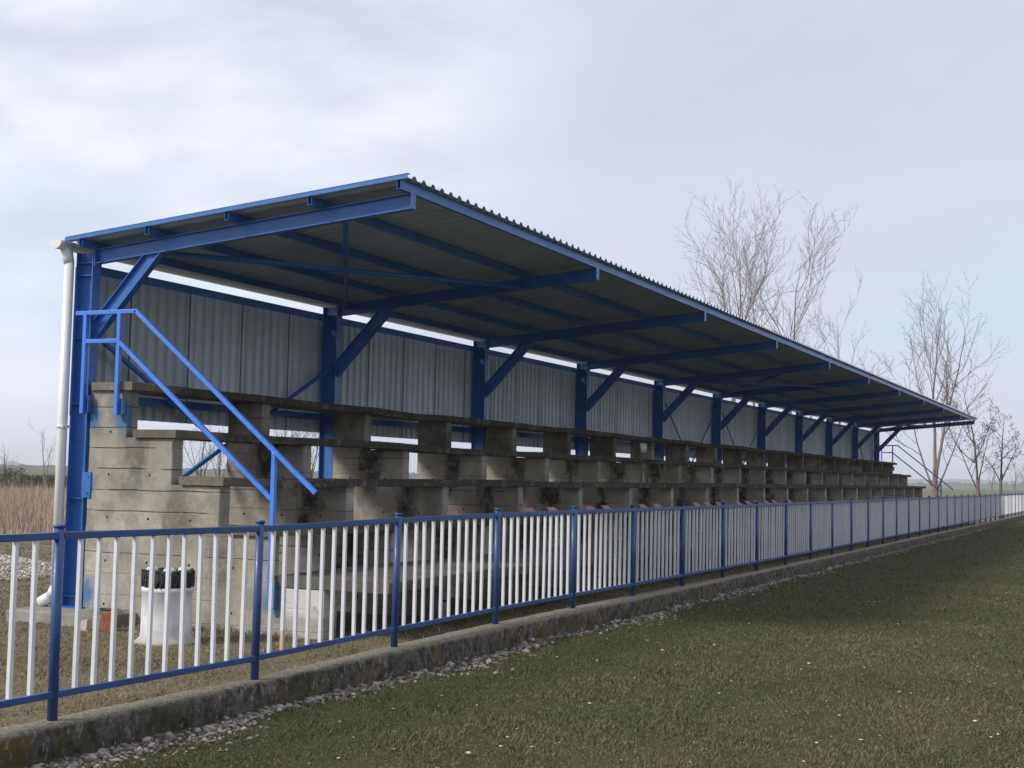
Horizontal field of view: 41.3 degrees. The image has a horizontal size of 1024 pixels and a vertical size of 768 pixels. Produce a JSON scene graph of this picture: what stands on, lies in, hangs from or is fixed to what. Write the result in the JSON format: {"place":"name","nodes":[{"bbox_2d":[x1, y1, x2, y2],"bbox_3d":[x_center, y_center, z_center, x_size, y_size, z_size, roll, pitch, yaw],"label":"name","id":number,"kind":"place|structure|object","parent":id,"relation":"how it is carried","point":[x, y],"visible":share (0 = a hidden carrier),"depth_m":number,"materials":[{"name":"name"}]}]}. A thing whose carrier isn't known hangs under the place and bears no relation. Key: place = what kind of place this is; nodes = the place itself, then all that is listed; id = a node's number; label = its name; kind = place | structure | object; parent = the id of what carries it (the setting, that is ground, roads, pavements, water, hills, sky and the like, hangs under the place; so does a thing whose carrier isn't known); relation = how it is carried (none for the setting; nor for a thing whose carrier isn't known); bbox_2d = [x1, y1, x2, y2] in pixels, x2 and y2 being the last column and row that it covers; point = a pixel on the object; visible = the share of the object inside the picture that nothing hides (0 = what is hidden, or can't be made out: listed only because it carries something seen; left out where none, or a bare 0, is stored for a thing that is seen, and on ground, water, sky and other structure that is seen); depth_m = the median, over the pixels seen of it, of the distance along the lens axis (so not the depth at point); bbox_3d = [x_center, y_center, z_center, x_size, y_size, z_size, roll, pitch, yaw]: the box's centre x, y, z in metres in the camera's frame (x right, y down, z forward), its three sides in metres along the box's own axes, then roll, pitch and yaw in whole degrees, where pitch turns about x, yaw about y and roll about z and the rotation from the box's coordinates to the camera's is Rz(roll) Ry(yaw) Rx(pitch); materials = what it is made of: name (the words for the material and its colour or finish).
{"place":"outdoors","nodes":[
{"label":"outdoors","id":0,"kind":"place"},
{"bbox_2d":[4,461,42,465],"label":"hills","id":1,"kind":"structure","parent":0,"point":[14,463],"depth_m":2521.50,"materials":[{"name":"grey"}]},
{"bbox_2d":[0,479,66,533],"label":"reed field","id":2,"kind":"structure","parent":0,"point":[39,496],"depth_m":43.13,"materials":[{"name":"beige plant"}]},
{"bbox_2d":[0,524,970,727],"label":"dry grass","id":3,"kind":"structure","parent":0,"point":[173,654],"depth_m":12.50,"materials":[{"name":"brown plant"}]},
{"bbox_2d":[0,469,1023,767],"bbox_3d":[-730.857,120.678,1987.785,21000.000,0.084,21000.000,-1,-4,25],"label":"ground","id":4,"kind":"structure","parent":0,"point":[730,661],"depth_m":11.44,"materials":[{"name":"green plant"}]},
{"bbox_2d":[0,449,20,484],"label":"bare tree","id":5,"kind":"object","parent":4,"relation":"on","point":[6,462],"visible":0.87,"depth_m":112.33,"materials":[{"name":"grey plant"}]},
{"bbox_2d":[0,467,28,488],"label":"shrub","id":6,"kind":"object","parent":4,"relation":"on","point":[9,474],"visible":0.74,"depth_m":87.79,"materials":[{"name":"green plant"}]},
{"bbox_2d":[0,554,63,579],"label":"rubble pile","id":7,"kind":"object","parent":4,"relation":"on","point":[25,567],"visible":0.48,"depth_m":20.61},
{"bbox_2d":[17,474,47,488],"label":"shrub","id":8,"kind":"object","parent":4,"relation":"on","point":[29,480],"visible":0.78,"depth_m":87.11,"materials":[{"name":"green plant"}]},
{"bbox_2d":[28,419,56,486],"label":"bare tree","id":9,"kind":"object","parent":4,"relation":"on","point":[44,481],"visible":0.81,"depth_m":86.87,"materials":[{"name":"grey plant"}]},
{"bbox_2d":[38,474,66,489],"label":"shrub","id":10,"kind":"object","parent":4,"relation":"on","point":[51,480],"visible":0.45,"depth_m":87.58,"materials":[{"name":"green plant"}]},
{"bbox_2d":[80,619,91,630],"bbox_3d":[-4.347,2.462,13.877,0.092,0.127,0.102,-1,-4,25],"label":"broken block","id":11,"kind":"object","parent":4,"relation":"on","point":[86,624],"depth_m":13.85,"materials":[{"name":"pink stone"}]},
{"bbox_2d":[101,611,110,631],"bbox_3d":[-4.132,2.432,13.913,0.124,0.200,0.120,1,-6,-4],"label":"clay brick","id":12,"kind":"object","parent":4,"relation":"on","point":[105,620],"visible":0.55,"depth_m":13.85,"materials":[{"name":"brick"}]},
{"bbox_2d":[134,586,194,645],"bbox_3d":[-3.309,2.217,13.025,0.592,0.545,0.592,-1,-4,25],"label":"concrete pipe","id":13,"kind":"object","parent":4,"relation":"on","point":[158,618],"visible":0.61,"depth_m":12.83,"materials":[{"name":"white concrete"}]},
{"bbox_2d":[141,567,194,588],"bbox_3d":[-3.302,1.860,13.049,0.505,0.174,0.504,-1,-4,25],"label":"rubber tyre","id":14,"kind":"object","parent":13,"relation":"on","point":[160,577],"visible":0.71,"depth_m":12.86,"materials":[{"name":"black rubber"}]},
{"bbox_2d":[146,567,189,571],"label":"white pebbles","id":15,"kind":"object","parent":14,"relation":"on","point":[172,569],"visible":0.39,"depth_m":12.99,"materials":[{"name":"stone"}]},
{"bbox_2d":[183,425,219,476],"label":"bare tree","id":16,"kind":"object","parent":4,"relation":"on","point":[202,453],"visible":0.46,"depth_m":85.65,"materials":[{"name":"grey plant"}]},
{"bbox_2d":[0,464,416,476],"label":"woodland","id":17,"kind":"object","parent":4,"relation":"on","point":[53,467],"visible":0.08,"depth_m":677.74,"materials":[{"name":"plant"}]},
{"bbox_2d":[0,468,416,477],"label":"field hedge","id":18,"kind":"object","parent":4,"relation":"on","point":[182,472],"visible":0.06,"depth_m":476.87,"materials":[{"name":"green plant"}]},
{"bbox_2d":[207,427,226,476],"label":"bare tree","id":19,"kind":"object","parent":4,"relation":"on","point":[219,462],"visible":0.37,"depth_m":89.72,"materials":[{"name":"grey plant"}]},
{"bbox_2d":[117,622,327,642],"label":"wall weeds","id":20,"kind":"object","parent":4,"relation":"on","point":[262,635],"depth_m":13.66,"materials":[{"name":"green plant"}]},
{"bbox_2d":[271,430,318,437],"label":"bare tree","id":21,"kind":"object","parent":4,"relation":"on","point":[293,434],"visible":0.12,"depth_m":84.04,"materials":[{"name":"grey plant"}]},
{"bbox_2d":[294,432,318,477],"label":"bare tree","id":22,"kind":"object","parent":4,"relation":"on","point":[312,462],"visible":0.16,"depth_m":86.78,"materials":[{"name":"grey plant"}]},
{"bbox_2d":[6,173,977,639],"bbox_3d":[7.358,2.161,36.785,4.697,4.898,50.950,-1,-4,25],"label":"grandstand","id":23,"kind":"object","parent":4,"relation":"on","point":[404,249],"visible":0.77,"depth_m":18.80,"materials":[{"name":"concrete"}]},
{"bbox_2d":[93,606,128,614],"bbox_3d":[-4.275,2.387,14.336,0.365,0.074,0.370,-1,-4,25],"label":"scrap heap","id":24,"kind":"object","parent":23,"relation":"on","point":[105,609],"visible":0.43,"depth_m":14.31,"materials":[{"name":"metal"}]},
{"bbox_2d":[445,510,461,514],"bbox_3d":[-0.682,1.752,18.263,0.416,0.110,0.380,-1,-4,25],"label":"bench seat","id":25,"kind":"object","parent":23,"relation":"on","point":[452,512],"visible":0.41,"depth_m":18.36,"materials":[{"name":"pink plastic"}]},
{"bbox_2d":[523,507,535,511],"bbox_3d":[0.385,1.929,20.561,0.416,0.110,0.380,-1,-4,25],"label":"bench seat","id":26,"kind":"object","parent":23,"relation":"on","point":[531,509],"visible":0.35,"depth_m":20.66,"materials":[{"name":"pink plastic"}]},
{"bbox_2d":[546,507,557,510],"bbox_3d":[0.746,1.990,21.339,0.416,0.110,0.380,-1,-4,25],"label":"bench seat","id":27,"kind":"object","parent":23,"relation":"on","point":[551,509],"visible":0.42,"depth_m":21.44,"materials":[{"name":"pink plastic"}]},
{"bbox_2d":[601,505,611,508],"bbox_3d":[1.750,2.156,23.502,0.416,0.110,0.380,-1,-4,25],"label":"bench seat","id":28,"kind":"object","parent":23,"relation":"on","point":[605,507],"visible":0.47,"depth_m":23.62,"materials":[{"name":"pink plastic"}]},
{"bbox_2d":[640,443,667,482],"bbox_3d":[2.862,1.597,27.505,0.491,0.792,0.405,-1,-4,25],"label":"school chair","id":29,"kind":"object","parent":23,"relation":"on","point":[643,447],"visible":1,"depth_m":27.51,"materials":[{"name":"grey metal"}]},
{"bbox_2d":[22,527,989,767],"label":"stone strip","id":30,"kind":"object","parent":4,"relation":"on","point":[212,729],"visible":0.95,"depth_m":10.09,"materials":[{"name":"grey gravel"}]},
{"bbox_2d":[0,514,1023,767],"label":"kerb wall","id":31,"kind":"structure","parent":4,"relation":"on","point":[42,740],"depth_m":10.67,"materials":[{"name":"concrete"}]},
{"bbox_2d":[0,493,1023,720],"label":"railing fence","id":32,"kind":"object","parent":31,"relation":"on","point":[889,518],"visible":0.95,"depth_m":12.18,"materials":[{"name":"white metal"}]},
{"bbox_2d":[184,556,1017,767],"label":"lawn litter","id":33,"kind":"object","parent":4,"relation":"on","point":[718,693],"visible":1,"depth_m":10.05,"materials":[{"name":"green plant"}]},
{"bbox_2d":[679,175,800,401],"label":"bare tree","id":34,"kind":"object","parent":4,"relation":"on","point":[748,283],"visible":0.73,"depth_m":70.15,"materials":[{"name":"grey plant"}]},
{"bbox_2d":[676,192,828,405],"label":"bare tree","id":35,"kind":"object","parent":4,"relation":"on","point":[728,302],"visible":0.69,"depth_m":70.32,"materials":[{"name":"grey plant"}]},
{"bbox_2d":[734,191,856,466],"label":"bare tree","id":36,"kind":"object","parent":4,"relation":"on","point":[805,308],"visible":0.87,"depth_m":69.75,"materials":[{"name":"grey plant"}]},
{"bbox_2d":[798,325,832,417],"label":"bare tree","id":37,"kind":"object","parent":4,"relation":"on","point":[816,349],"visible":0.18,"depth_m":74.74,"materials":[{"name":"brown plant"}]},
{"bbox_2d":[793,267,918,424],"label":"bare tree","id":38,"kind":"object","parent":4,"relation":"on","point":[837,351],"visible":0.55,"depth_m":70.23,"materials":[{"name":"brown plant"}]},
{"bbox_2d":[869,270,1012,496],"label":"bare tree","id":39,"kind":"object","parent":4,"relation":"on","point":[934,481],"visible":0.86,"depth_m":69.60,"materials":[{"name":"grey plant"}]},
{"bbox_2d":[908,481,1023,488],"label":"woodland","id":40,"kind":"object","parent":4,"relation":"on","point":[986,485],"visible":0.2,"depth_m":1049.86,"materials":[{"name":"plant"}]},
{"bbox_2d":[934,355,1013,520],"bbox_3d":[21.960,2.578,64.308,3.925,7.991,2.723,-1,-4,25],"label":"bare tree","id":41,"kind":"object","parent":4,"relation":"on","point":[977,485],"visible":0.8,"depth_m":64.32,"materials":[{"name":"grey plant"}]},
{"bbox_2d":[986,458,997,492],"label":"bare tree","id":42,"kind":"object","parent":4,"relation":"on","point":[993,478],"visible":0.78,"depth_m":310.46,"materials":[{"name":"grey plant"}]},
{"bbox_2d":[961,399,1023,518],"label":"bare tree","id":43,"kind":"object","parent":4,"relation":"on","point":[1001,474],"visible":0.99,"depth_m":61.84,"materials":[{"name":"grey plant"}]},
{"bbox_2d":[1006,462,1023,492],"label":"bare tree","id":44,"kind":"object","parent":4,"relation":"on","point":[1016,477],"visible":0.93,"depth_m":308.58,"materials":[{"name":"grey plant"}]},
{"bbox_2d":[0,0,1023,480],"label":"sky","id":45,"kind":"structure","parent":0,"point":[589,125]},
{"bbox_2d":[908,479,1023,484],"bbox_3d":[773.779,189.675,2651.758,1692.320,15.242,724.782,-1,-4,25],"label":"hills","id":46,"kind":"structure","parent":0,"point":[961,481],"depth_m":2569.72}
]}

